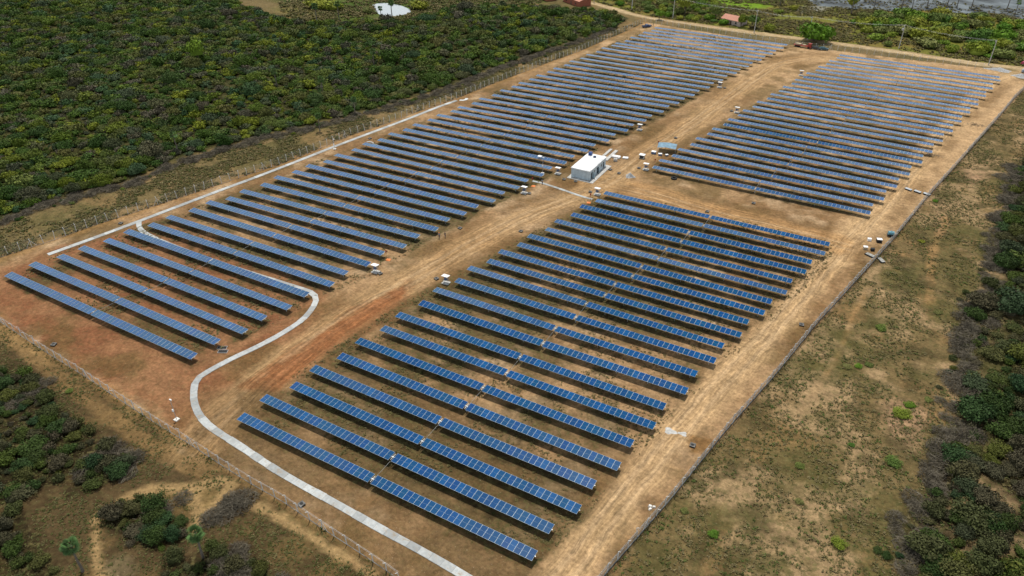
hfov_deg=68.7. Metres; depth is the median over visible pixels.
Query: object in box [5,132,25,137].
scrub tree
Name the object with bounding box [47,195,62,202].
brush pile
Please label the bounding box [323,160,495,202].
solar row
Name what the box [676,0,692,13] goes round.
broadleaf tree
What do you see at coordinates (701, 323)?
solar row
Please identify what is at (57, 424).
scrub bush
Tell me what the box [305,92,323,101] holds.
scrub tree
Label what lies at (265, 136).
brush pile
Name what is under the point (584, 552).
dirt track
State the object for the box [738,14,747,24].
broadleaf tree
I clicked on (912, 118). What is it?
solar row
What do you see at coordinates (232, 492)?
brush pile
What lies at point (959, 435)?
brush pile
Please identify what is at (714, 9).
broadleaf tree
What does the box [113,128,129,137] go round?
scrub tree
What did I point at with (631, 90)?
solar row
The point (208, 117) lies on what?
scrub tree
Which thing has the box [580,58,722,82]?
solar row
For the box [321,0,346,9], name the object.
broadleaf tree
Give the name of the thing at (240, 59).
scrub tree
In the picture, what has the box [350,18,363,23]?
scrub tree
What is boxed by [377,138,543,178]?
solar row
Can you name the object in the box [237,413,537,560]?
solar row
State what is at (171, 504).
brush pile
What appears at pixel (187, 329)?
solar row
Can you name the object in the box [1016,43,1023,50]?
broadleaf tree
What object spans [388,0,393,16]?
palm tree
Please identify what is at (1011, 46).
broadleaf tree
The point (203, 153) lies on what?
brush pile
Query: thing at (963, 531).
scrub tree
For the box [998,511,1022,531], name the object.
scrub tree
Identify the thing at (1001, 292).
scrub tree
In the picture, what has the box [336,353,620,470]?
solar row
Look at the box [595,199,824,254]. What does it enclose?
solar row
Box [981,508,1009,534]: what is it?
scrub tree
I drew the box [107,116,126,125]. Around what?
scrub tree
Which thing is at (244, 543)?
brush pile
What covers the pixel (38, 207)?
brush pile
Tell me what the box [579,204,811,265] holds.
solar row
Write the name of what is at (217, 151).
brush pile
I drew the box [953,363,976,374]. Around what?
brush pile
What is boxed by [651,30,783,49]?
solar row
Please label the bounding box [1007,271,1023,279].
scrub tree
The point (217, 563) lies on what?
brush pile
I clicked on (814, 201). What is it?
solar row
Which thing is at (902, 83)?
solar row
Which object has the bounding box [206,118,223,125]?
scrub tree
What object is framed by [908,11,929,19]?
broadleaf tree
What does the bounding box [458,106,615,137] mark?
solar row
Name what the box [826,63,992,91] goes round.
solar row
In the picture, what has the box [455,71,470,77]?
scrub tree
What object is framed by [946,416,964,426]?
brush pile
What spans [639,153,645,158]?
generator box
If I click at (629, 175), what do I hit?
cement heap
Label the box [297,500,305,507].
inspection box
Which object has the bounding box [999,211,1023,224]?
scrub tree
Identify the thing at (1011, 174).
brush pile
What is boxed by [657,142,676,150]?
work tent
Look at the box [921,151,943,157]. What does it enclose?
branch pile
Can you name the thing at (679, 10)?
broadleaf tree
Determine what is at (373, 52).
palm tree
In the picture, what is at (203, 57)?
scrub tree
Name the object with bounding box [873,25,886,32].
broadleaf tree
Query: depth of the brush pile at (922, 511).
126.36 m
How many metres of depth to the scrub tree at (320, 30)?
379.67 m
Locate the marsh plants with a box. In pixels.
[277,0,543,21]
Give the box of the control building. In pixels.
[567,151,610,183]
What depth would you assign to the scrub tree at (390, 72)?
322.85 m
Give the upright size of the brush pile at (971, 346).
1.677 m
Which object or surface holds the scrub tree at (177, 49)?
on the ground at (150, 378)
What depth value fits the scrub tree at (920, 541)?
119.02 m
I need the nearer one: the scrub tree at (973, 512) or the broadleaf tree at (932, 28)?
the scrub tree at (973, 512)
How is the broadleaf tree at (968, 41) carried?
on the ground at (150, 378)
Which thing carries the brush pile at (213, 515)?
on the ground at (150, 378)
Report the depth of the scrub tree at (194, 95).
299.29 m
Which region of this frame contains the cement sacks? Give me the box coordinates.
[648,504,655,510]
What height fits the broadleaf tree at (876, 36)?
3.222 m
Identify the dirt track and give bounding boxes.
[164,56,1023,575]
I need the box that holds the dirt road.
[591,2,1023,69]
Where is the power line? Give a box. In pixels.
[687,0,992,40]
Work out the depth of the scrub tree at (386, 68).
324.44 m
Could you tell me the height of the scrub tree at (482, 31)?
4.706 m
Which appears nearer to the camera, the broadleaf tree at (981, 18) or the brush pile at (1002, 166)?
the brush pile at (1002, 166)
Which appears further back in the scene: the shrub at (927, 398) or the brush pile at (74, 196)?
the brush pile at (74, 196)
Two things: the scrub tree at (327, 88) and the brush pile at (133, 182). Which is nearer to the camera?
the brush pile at (133, 182)
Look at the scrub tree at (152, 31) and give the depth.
375.80 m
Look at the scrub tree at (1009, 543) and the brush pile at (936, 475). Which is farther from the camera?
the brush pile at (936, 475)
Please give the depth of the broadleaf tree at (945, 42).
360.27 m
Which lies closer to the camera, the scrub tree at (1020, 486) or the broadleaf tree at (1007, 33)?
the scrub tree at (1020, 486)
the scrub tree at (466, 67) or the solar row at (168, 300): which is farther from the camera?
the scrub tree at (466, 67)
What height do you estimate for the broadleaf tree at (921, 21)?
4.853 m
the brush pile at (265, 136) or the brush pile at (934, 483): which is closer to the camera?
the brush pile at (934, 483)
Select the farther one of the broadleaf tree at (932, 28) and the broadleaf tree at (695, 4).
the broadleaf tree at (695, 4)
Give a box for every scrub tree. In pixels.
[0,139,11,146]
[0,171,18,178]
[0,183,22,199]
[0,184,8,199]
[1,153,21,162]
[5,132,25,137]
[12,185,44,202]
[14,146,29,153]
[16,56,35,64]
[21,197,40,205]
[22,146,42,160]
[24,173,47,186]
[27,125,51,136]
[28,119,47,128]
[28,153,47,162]
[29,15,46,22]
[40,179,58,188]
[41,16,58,24]
[43,66,65,77]
[44,172,64,179]
[49,159,68,167]
[50,130,72,142]
[55,139,71,149]
[56,148,70,157]
[57,89,80,99]
[57,176,75,187]
[61,156,81,165]
[61,182,80,191]
[66,168,98,182]
[68,71,90,78]
[73,157,96,170]
[76,179,92,189]
[79,17,96,26]
[86,136,106,147]
[88,73,107,78]
[89,57,110,64]
[89,156,108,168]
[89,172,113,186]
[94,22,111,30]
[96,123,108,132]
[98,148,114,157]
[100,100,118,109]
[102,136,124,148]
[103,120,128,132]
[105,154,130,167]
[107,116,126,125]
[113,98,126,102]
[113,99,137,110]
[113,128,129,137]
[114,87,134,98]
[114,156,138,168]
[114,167,129,175]
[123,126,141,135]
[126,162,146,172]
[126,166,141,174]
[135,154,155,163]
[136,138,164,157]
[141,67,164,78]
[144,27,161,35]
[145,97,172,108]
[151,35,169,43]
[157,112,179,120]
[159,47,175,53]
[159,70,179,83]
[159,125,172,133]
[160,141,173,150]
[162,47,180,52]
[162,106,181,114]
[162,131,181,139]
[181,56,202,68]
[182,104,198,112]
[187,138,203,147]
[188,91,206,98]
[194,53,210,61]
[194,129,211,136]
[195,101,211,110]
[196,17,215,28]
[200,112,218,121]
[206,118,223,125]
[210,54,225,61]
[214,135,233,144]
[216,115,229,123]
[224,68,238,73]
[229,134,240,141]
[231,115,246,126]
[232,53,254,65]
[236,109,252,117]
[240,82,265,95]
[242,115,259,125]
[244,71,262,80]
[247,102,267,112]
[258,106,273,116]
[260,116,274,123]
[261,85,275,91]
[264,118,276,125]
[273,119,290,128]
[280,59,300,66]
[287,90,309,99]
[288,80,301,87]
[295,93,308,100]
[296,25,310,30]
[296,101,308,109]
[298,111,311,120]
[303,116,317,124]
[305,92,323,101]
[309,69,337,79]
[310,107,323,114]
[315,27,326,32]
[315,80,331,86]
[318,90,337,100]
[319,104,326,111]
[323,84,333,91]
[326,104,341,110]
[327,94,343,104]
[329,38,344,44]
[335,84,352,90]
[340,29,358,37]
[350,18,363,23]
[350,78,367,86]
[350,91,363,98]
[356,68,370,76]
[361,87,383,98]
[368,83,384,88]
[369,97,381,101]
[378,47,403,61]
[379,66,392,72]
[383,68,399,75]
[392,65,404,72]
[394,71,410,77]
[396,88,412,94]
[405,50,420,58]
[413,80,426,86]
[416,14,435,20]
[419,48,435,55]
[421,72,438,80]
[430,37,449,44]
[432,26,449,31]
[435,71,454,78]
[447,19,465,27]
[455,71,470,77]
[456,0,473,10]
[456,63,474,72]
[460,57,473,64]
[472,28,490,35]
[529,35,545,39]
[529,44,544,51]
[903,530,955,561]
[914,527,954,551]
[916,564,941,575]
[920,499,947,519]
[921,550,950,563]
[922,551,953,575]
[936,553,980,575]
[940,441,970,463]
[944,457,981,481]
[945,549,975,574]
[948,496,1001,532]
[948,522,978,541]
[949,507,973,528]
[951,441,972,451]
[951,474,980,496]
[955,393,1000,423]
[960,451,988,472]
[961,305,987,319]
[962,370,991,391]
[963,547,1007,575]
[964,291,1000,310]
[967,444,984,456]
[972,483,1002,508]
[974,527,1011,558]
[976,344,1005,361]
[979,388,1015,415]
[981,276,999,286]
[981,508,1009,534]
[982,452,1000,466]
[982,460,1007,480]
[983,419,1014,439]
[984,368,1012,386]
[984,381,999,392]
[985,437,1013,457]
[985,510,1001,526]
[985,529,1012,552]
[987,500,1015,514]
[988,295,1003,311]
[992,250,1022,269]
[993,411,1009,421]
[994,285,1023,314]
[994,290,1011,297]
[994,338,1018,354]
[995,231,1015,240]
[996,221,1011,231]
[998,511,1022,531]
[998,527,1014,542]
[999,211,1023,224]
[999,239,1023,255]
[1000,555,1023,575]
[1001,255,1021,269]
[1001,460,1022,477]
[1002,391,1018,406]
[1002,415,1023,434]
[1005,320,1022,330]
[1005,342,1023,359]
[1005,447,1023,473]
[1006,371,1023,393]
[1007,222,1023,235]
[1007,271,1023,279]
[1008,433,1023,453]
[1009,479,1023,495]
[1010,227,1023,236]
[1012,367,1023,376]
[1012,409,1023,416]
[1013,396,1023,410]
[1014,195,1023,204]
[1015,234,1023,243]
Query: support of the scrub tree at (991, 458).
on the ground at (150, 378)
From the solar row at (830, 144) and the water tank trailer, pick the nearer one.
the water tank trailer
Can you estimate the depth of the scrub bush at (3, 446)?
138.38 m
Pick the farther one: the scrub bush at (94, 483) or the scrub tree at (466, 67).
the scrub tree at (466, 67)
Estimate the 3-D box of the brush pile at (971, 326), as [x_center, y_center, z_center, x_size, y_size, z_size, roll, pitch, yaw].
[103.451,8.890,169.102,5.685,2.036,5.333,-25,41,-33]
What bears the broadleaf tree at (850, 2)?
on the ground at (150, 378)
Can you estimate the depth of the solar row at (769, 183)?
231.20 m
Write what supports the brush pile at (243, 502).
on the ground at (150, 378)
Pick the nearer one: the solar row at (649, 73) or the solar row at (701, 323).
the solar row at (701, 323)
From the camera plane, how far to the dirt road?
368.27 m
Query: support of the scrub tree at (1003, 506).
on the ground at (150, 378)
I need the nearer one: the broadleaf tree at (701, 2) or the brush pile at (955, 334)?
the brush pile at (955, 334)
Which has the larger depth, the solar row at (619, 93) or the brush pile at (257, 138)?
the solar row at (619, 93)
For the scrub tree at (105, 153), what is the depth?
249.85 m
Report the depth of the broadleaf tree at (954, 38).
363.78 m
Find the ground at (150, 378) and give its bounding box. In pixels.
[0,0,1023,575]
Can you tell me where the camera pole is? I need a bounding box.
[169,399,179,421]
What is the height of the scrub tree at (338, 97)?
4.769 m
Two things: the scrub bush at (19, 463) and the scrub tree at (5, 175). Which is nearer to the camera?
the scrub bush at (19, 463)
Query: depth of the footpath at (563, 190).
230.40 m
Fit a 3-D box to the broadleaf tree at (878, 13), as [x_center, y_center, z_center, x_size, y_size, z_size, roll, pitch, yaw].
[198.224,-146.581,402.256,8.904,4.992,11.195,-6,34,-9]
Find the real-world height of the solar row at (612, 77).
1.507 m
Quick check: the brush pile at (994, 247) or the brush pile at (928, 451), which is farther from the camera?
the brush pile at (994, 247)
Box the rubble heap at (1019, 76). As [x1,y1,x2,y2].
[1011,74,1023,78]
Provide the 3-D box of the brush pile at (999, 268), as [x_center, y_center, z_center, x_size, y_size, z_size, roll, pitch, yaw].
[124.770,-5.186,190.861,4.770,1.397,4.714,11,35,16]
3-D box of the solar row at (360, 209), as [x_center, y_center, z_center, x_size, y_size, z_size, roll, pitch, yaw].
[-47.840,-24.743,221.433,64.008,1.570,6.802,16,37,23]
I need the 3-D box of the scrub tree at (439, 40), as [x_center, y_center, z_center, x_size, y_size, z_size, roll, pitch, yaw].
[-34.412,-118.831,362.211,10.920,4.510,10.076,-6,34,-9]
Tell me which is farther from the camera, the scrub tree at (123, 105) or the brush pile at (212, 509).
the scrub tree at (123, 105)
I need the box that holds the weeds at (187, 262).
[16,32,784,350]
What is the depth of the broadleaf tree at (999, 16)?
395.51 m
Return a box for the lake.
[808,0,1023,18]
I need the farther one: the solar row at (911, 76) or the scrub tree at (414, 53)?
the scrub tree at (414, 53)
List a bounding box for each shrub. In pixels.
[65,388,72,393]
[680,507,687,514]
[707,529,718,538]
[795,461,804,469]
[795,498,804,504]
[830,535,849,550]
[843,363,852,368]
[854,363,862,368]
[864,361,873,367]
[875,324,886,331]
[883,453,904,469]
[892,405,913,419]
[903,401,916,408]
[924,396,932,402]
[933,309,942,314]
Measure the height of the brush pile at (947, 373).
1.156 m
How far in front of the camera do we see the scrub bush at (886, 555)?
119.27 m
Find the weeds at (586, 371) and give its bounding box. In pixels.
[262,192,838,563]
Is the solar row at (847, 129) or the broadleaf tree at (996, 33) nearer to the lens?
the solar row at (847, 129)
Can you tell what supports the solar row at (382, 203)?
on the ground at (150, 378)
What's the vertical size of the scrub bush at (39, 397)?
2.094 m
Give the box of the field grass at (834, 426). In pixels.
[610,92,1023,575]
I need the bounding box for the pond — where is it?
[374,3,410,15]
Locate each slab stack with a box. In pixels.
[864,252,874,257]
[876,257,884,262]
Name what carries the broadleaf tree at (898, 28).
on the ground at (150, 378)
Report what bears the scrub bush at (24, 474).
on the ground at (150, 378)
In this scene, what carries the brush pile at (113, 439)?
on the ground at (150, 378)
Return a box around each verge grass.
[0,23,641,256]
[0,325,390,575]
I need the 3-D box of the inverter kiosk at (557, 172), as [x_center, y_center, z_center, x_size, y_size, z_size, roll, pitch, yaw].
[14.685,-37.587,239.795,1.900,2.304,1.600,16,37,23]
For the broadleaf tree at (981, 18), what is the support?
on the ground at (150, 378)
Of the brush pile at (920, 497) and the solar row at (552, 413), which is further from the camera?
the solar row at (552, 413)
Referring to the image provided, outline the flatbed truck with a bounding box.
[793,43,812,48]
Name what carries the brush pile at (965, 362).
on the ground at (150, 378)
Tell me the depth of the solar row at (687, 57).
341.89 m
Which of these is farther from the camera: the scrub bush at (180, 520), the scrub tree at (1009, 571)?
the scrub bush at (180, 520)
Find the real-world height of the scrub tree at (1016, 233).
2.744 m
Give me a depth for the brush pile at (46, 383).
155.09 m
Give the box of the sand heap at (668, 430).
[665,427,677,433]
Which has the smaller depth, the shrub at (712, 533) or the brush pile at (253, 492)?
the shrub at (712, 533)
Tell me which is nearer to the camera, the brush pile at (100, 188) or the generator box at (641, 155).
the brush pile at (100, 188)
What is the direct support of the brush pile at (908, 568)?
on the ground at (150, 378)
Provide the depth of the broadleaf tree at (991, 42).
354.51 m
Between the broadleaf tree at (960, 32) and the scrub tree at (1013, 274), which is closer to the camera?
the scrub tree at (1013, 274)
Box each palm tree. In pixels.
[57,536,83,572]
[169,131,178,148]
[185,524,205,558]
[270,68,277,85]
[311,3,318,20]
[315,113,320,130]
[317,75,323,91]
[334,1,339,18]
[350,96,356,112]
[370,49,375,65]
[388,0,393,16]
[1014,0,1021,14]
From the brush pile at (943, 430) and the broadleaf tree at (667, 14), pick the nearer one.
the brush pile at (943, 430)
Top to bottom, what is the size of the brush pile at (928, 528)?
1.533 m
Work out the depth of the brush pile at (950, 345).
164.64 m
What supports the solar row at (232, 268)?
on the ground at (150, 378)
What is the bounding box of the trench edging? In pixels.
[602,149,617,160]
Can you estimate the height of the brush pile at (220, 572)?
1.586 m
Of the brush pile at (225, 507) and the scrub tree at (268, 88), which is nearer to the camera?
the brush pile at (225, 507)
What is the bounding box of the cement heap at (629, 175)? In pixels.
[626,173,635,177]
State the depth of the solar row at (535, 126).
270.81 m
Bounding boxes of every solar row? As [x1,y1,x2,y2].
[5,272,197,359]
[28,262,220,345]
[56,254,247,334]
[78,245,266,321]
[103,238,292,311]
[123,229,309,296]
[148,222,334,287]
[166,215,348,276]
[189,208,370,267]
[205,200,384,256]
[225,196,406,249]
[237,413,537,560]
[240,189,419,237]
[259,394,554,533]
[260,182,438,232]
[274,175,449,223]
[290,381,581,513]
[292,170,466,214]
[305,164,478,207]
[310,365,596,488]
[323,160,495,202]
[334,154,504,196]
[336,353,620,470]
[351,148,519,190]
[355,338,633,446]
[362,142,528,183]
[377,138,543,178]
[380,325,656,429]
[388,133,551,168]
[395,312,666,409]
[403,128,566,165]
[412,123,574,159]
[418,300,687,393]
[427,118,587,153]
[433,287,697,377]
[436,114,594,148]
[450,110,609,143]
[455,278,715,363]
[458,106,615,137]
[467,266,724,348]
[472,102,627,131]
[479,98,633,125]
[486,259,741,337]
[492,94,646,123]
[498,249,748,325]
[500,89,651,117]
[512,85,663,112]
[517,242,764,316]
[518,82,668,108]
[527,234,772,303]
[529,78,678,104]
[536,74,683,99]
[545,227,787,294]
[547,71,694,95]
[553,67,699,91]
[555,219,792,284]
[564,64,708,88]
[569,60,713,83]
[571,212,805,275]
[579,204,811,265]
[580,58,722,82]
[587,54,726,78]
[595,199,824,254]
[596,51,736,74]
[602,47,739,69]
[604,191,829,247]
[611,45,748,68]
[615,42,752,63]
[624,40,761,60]
[630,37,764,56]
[638,35,772,55]
[643,32,775,51]
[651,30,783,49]
[652,165,870,214]
[655,27,787,45]
[659,159,873,207]
[671,154,884,202]
[678,148,885,194]
[690,143,896,189]
[696,137,898,182]
[707,133,909,176]
[712,128,911,168]
[723,123,922,163]
[728,118,923,157]
[738,114,932,153]
[742,109,932,147]
[752,106,942,141]
[757,101,943,135]
[767,97,952,131]
[770,93,952,127]
[779,90,961,124]
[782,86,961,118]
[791,83,969,114]
[795,79,970,108]
[803,76,977,107]
[806,72,978,100]
[815,69,985,98]
[818,66,985,94]
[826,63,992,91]
[829,60,992,86]
[837,57,999,81]
[839,54,999,77]
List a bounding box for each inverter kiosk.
[371,263,379,273]
[441,274,450,284]
[520,186,527,194]
[554,166,560,174]
[593,187,600,195]
[642,162,649,170]
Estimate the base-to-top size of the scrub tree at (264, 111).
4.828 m
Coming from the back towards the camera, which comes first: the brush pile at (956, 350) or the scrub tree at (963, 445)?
the brush pile at (956, 350)
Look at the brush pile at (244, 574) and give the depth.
117.01 m
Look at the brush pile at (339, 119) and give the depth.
279.53 m
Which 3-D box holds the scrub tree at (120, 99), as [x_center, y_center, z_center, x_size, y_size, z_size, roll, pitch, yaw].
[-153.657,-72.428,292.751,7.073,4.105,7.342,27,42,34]
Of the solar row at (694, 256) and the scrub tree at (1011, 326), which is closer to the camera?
the scrub tree at (1011, 326)
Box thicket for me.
[0,157,1023,575]
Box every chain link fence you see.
[0,317,398,575]
[2,20,640,256]
[598,87,1023,575]
[645,18,992,69]
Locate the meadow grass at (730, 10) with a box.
[594,0,1023,65]
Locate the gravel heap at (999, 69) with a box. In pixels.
[984,67,1010,72]
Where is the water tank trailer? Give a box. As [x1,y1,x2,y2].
[887,231,897,236]
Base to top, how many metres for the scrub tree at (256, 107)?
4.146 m
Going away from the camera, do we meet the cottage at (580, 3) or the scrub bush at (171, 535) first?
the scrub bush at (171, 535)
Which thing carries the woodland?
on the ground at (150, 378)
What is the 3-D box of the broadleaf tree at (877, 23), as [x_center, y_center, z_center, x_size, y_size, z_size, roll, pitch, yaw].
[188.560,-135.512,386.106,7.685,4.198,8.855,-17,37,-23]
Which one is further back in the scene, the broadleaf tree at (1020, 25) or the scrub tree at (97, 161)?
the broadleaf tree at (1020, 25)
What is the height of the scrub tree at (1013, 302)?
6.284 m
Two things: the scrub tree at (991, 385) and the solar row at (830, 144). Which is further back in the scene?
the solar row at (830, 144)
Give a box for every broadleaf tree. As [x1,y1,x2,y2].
[4,173,34,186]
[184,38,204,57]
[302,0,327,8]
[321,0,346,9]
[362,7,375,12]
[408,1,429,8]
[643,4,655,9]
[655,10,665,17]
[664,11,671,16]
[674,7,684,12]
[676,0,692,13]
[688,3,700,8]
[691,16,700,20]
[695,0,705,4]
[698,10,707,13]
[704,13,716,19]
[709,4,722,18]
[718,18,728,23]
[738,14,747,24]
[746,15,761,27]
[763,23,775,30]
[773,9,783,12]
[789,5,797,9]
[797,22,836,42]
[846,0,858,7]
[854,15,876,24]
[855,18,874,26]
[857,11,871,19]
[860,26,873,32]
[865,33,888,40]
[872,10,890,17]
[872,20,885,26]
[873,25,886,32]
[876,13,893,18]
[877,17,890,26]
[883,40,892,45]
[884,27,894,32]
[885,31,898,36]
[888,17,901,25]
[889,24,911,35]
[891,7,911,15]
[891,13,904,18]
[898,18,916,27]
[904,9,920,17]
[904,14,926,20]
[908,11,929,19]
[908,25,931,37]
[911,17,933,26]
[913,36,940,47]
[926,25,947,31]
[927,11,947,21]
[929,6,951,13]
[929,20,940,25]
[930,30,939,34]
[930,34,941,39]
[936,28,953,35]
[937,22,956,27]
[939,12,953,22]
[939,40,950,44]
[944,12,960,18]
[944,44,959,52]
[946,33,964,41]
[948,16,961,22]
[953,22,969,28]
[953,30,971,39]
[963,41,991,54]
[964,39,980,42]
[965,27,987,39]
[967,11,989,18]
[968,18,989,27]
[974,16,987,20]
[980,27,993,38]
[981,38,995,45]
[983,53,993,57]
[984,21,993,27]
[986,16,995,21]
[987,29,1001,37]
[991,48,1017,58]
[992,29,1019,38]
[994,14,1008,20]
[994,21,1013,30]
[996,38,1014,48]
[1002,17,1016,22]
[1002,43,1018,49]
[1011,33,1023,39]
[1012,39,1021,43]
[1015,22,1023,29]
[1016,29,1023,36]
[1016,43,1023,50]
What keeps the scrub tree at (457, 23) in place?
on the ground at (150, 378)
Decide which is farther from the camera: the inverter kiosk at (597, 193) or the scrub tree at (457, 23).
the scrub tree at (457, 23)
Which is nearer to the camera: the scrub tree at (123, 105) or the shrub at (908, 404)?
the shrub at (908, 404)
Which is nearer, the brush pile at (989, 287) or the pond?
the brush pile at (989, 287)
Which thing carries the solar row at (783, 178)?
on the ground at (150, 378)
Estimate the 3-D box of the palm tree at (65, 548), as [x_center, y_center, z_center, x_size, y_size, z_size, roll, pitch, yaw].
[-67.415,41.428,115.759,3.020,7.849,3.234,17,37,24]
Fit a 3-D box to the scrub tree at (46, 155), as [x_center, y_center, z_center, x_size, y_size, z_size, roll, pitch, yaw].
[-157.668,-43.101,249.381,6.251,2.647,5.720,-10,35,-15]
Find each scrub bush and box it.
[0,375,14,388]
[0,388,19,401]
[0,437,11,452]
[0,446,19,466]
[0,480,22,497]
[0,516,12,530]
[0,530,12,545]
[0,538,24,558]
[2,500,22,516]
[5,481,37,502]
[8,457,34,472]
[11,465,34,483]
[14,434,48,456]
[18,381,40,391]
[21,373,41,384]
[22,449,45,463]
[28,551,50,569]
[34,403,59,417]
[35,388,55,404]
[36,411,57,426]
[44,417,68,432]
[44,451,67,472]
[58,416,79,432]
[64,430,81,441]
[73,456,89,470]
[81,474,103,489]
[82,452,104,469]
[95,453,119,471]
[96,436,116,450]
[97,498,124,520]
[103,460,130,479]
[111,453,136,467]
[118,500,140,516]
[122,520,143,539]
[134,523,152,541]
[139,491,167,515]
[139,504,165,523]
[140,525,165,545]
[148,509,174,525]
[160,543,186,563]
[161,523,182,542]
[173,514,188,528]
[203,538,220,551]
[208,542,228,560]
[220,552,245,574]
[250,559,270,575]
[873,546,883,554]
[881,550,893,559]
[895,552,904,557]
[949,354,957,360]
[949,365,957,370]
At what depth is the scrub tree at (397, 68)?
325.13 m
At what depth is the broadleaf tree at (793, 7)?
418.03 m
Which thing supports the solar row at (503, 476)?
on the ground at (150, 378)
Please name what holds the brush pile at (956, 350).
on the ground at (150, 378)
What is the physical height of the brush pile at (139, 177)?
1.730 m
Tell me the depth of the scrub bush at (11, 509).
126.84 m
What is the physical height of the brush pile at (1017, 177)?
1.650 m
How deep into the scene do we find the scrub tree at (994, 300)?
175.45 m
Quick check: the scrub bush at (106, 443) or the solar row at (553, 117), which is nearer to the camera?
the scrub bush at (106, 443)
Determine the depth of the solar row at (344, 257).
203.50 m
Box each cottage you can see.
[563,0,590,6]
[721,13,746,26]
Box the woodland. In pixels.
[0,0,625,217]
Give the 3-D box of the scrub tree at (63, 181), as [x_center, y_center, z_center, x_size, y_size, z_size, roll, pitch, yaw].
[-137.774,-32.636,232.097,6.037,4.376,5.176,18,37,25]
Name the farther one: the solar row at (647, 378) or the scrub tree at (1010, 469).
the solar row at (647, 378)
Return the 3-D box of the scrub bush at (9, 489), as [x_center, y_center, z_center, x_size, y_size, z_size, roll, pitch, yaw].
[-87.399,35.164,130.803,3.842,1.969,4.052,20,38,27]
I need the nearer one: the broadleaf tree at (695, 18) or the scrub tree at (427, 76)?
the scrub tree at (427, 76)
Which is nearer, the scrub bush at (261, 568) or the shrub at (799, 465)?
the scrub bush at (261, 568)
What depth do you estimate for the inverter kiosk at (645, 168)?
242.33 m
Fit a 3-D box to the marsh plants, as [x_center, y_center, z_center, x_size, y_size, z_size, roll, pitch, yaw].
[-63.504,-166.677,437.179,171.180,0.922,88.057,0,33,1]
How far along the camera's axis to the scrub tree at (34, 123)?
271.78 m
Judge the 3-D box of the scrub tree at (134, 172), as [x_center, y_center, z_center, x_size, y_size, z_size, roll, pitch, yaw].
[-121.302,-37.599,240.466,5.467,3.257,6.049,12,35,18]
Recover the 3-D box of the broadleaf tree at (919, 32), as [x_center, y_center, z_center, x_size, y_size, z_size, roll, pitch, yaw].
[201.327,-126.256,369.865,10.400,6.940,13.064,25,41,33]
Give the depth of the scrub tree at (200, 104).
287.61 m
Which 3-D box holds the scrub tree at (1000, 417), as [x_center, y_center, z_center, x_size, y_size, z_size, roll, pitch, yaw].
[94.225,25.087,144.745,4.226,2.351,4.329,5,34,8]
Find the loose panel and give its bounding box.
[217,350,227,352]
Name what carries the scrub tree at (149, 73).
on the ground at (150, 378)
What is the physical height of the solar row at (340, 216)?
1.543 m
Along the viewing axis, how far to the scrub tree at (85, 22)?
390.82 m
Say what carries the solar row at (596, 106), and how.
on the ground at (150, 378)
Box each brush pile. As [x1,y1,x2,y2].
[2,213,19,220]
[4,398,23,410]
[18,209,32,215]
[22,387,46,403]
[31,200,52,210]
[38,381,50,387]
[42,375,58,384]
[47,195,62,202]
[59,197,77,205]
[65,190,84,195]
[69,193,85,201]
[69,467,100,484]
[84,191,96,198]
[91,187,107,193]
[97,434,122,451]
[98,439,130,456]
[104,184,120,192]
[105,447,125,457]
[118,463,138,483]
[119,446,147,467]
[121,180,136,186]
[125,179,141,186]
[132,175,148,183]
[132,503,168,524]
[156,164,169,171]
[161,164,175,171]
[164,498,175,510]
[172,488,192,507]
[176,156,190,163]
[188,152,202,161]
[196,508,221,529]
[199,151,212,158]
[202,506,223,523]
[206,556,226,571]
[209,551,230,571]
[210,146,226,153]
[213,509,235,526]
[213,564,233,575]
[215,494,244,515]
[215,500,233,512]
[217,499,234,514]
[222,489,241,504]
[226,493,252,517]
[226,539,250,556]
[229,563,253,575]
[234,141,251,148]
[234,485,260,507]
[234,564,255,575]
[235,546,250,556]
[247,140,259,145]
[248,136,260,141]
[259,132,273,138]
[285,126,301,131]
[302,126,314,131]
[329,117,341,121]
[343,115,356,120]
[383,107,396,112]
[417,93,429,98]
[882,508,910,526]
[886,522,905,536]
[891,533,920,560]
[891,557,920,575]
[898,486,924,506]
[905,498,923,510]
[905,548,925,567]
[907,503,935,521]
[913,523,951,544]
[915,464,948,487]
[916,456,947,478]
[921,436,951,454]
[923,478,945,489]
[924,448,942,463]
[927,443,941,452]
[927,482,949,494]
[928,489,950,502]
[929,424,957,441]
[929,451,956,475]
[932,395,947,404]
[936,367,960,382]
[937,411,953,421]
[940,375,964,391]
[940,424,969,442]
[943,402,958,412]
[944,431,971,445]
[945,380,972,396]
[946,329,975,344]
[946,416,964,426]
[947,337,968,348]
[947,345,968,358]
[947,399,962,417]
[950,309,974,321]
[950,337,976,352]
[951,325,976,337]
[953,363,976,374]
[954,349,975,360]
[955,367,966,378]
[956,300,972,306]
[956,359,973,370]
[957,320,981,331]
[957,421,981,435]
[958,321,981,336]
[961,361,979,370]
[961,425,989,444]
[964,389,981,397]
[971,337,989,346]
[978,244,994,251]
[978,270,990,276]
[979,260,999,269]
[979,318,1002,329]
[981,231,990,236]
[981,251,1000,260]
[982,212,1002,221]
[982,261,1001,271]
[983,316,1001,324]
[984,237,1000,244]
[984,284,1003,291]
[986,226,1002,233]
[986,244,1002,252]
[991,172,1006,177]
[992,195,1015,203]
[994,264,1011,273]
[995,194,1015,202]
[999,163,1015,169]
[999,176,1011,181]
[1000,190,1019,198]
[1003,162,1019,167]
[1003,172,1019,179]
[1008,174,1023,181]
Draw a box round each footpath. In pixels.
[47,100,456,254]
[136,221,471,575]
[533,180,592,199]
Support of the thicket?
on the ground at (150, 378)
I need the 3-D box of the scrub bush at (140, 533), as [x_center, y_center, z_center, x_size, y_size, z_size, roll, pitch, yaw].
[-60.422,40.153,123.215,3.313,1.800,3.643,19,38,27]

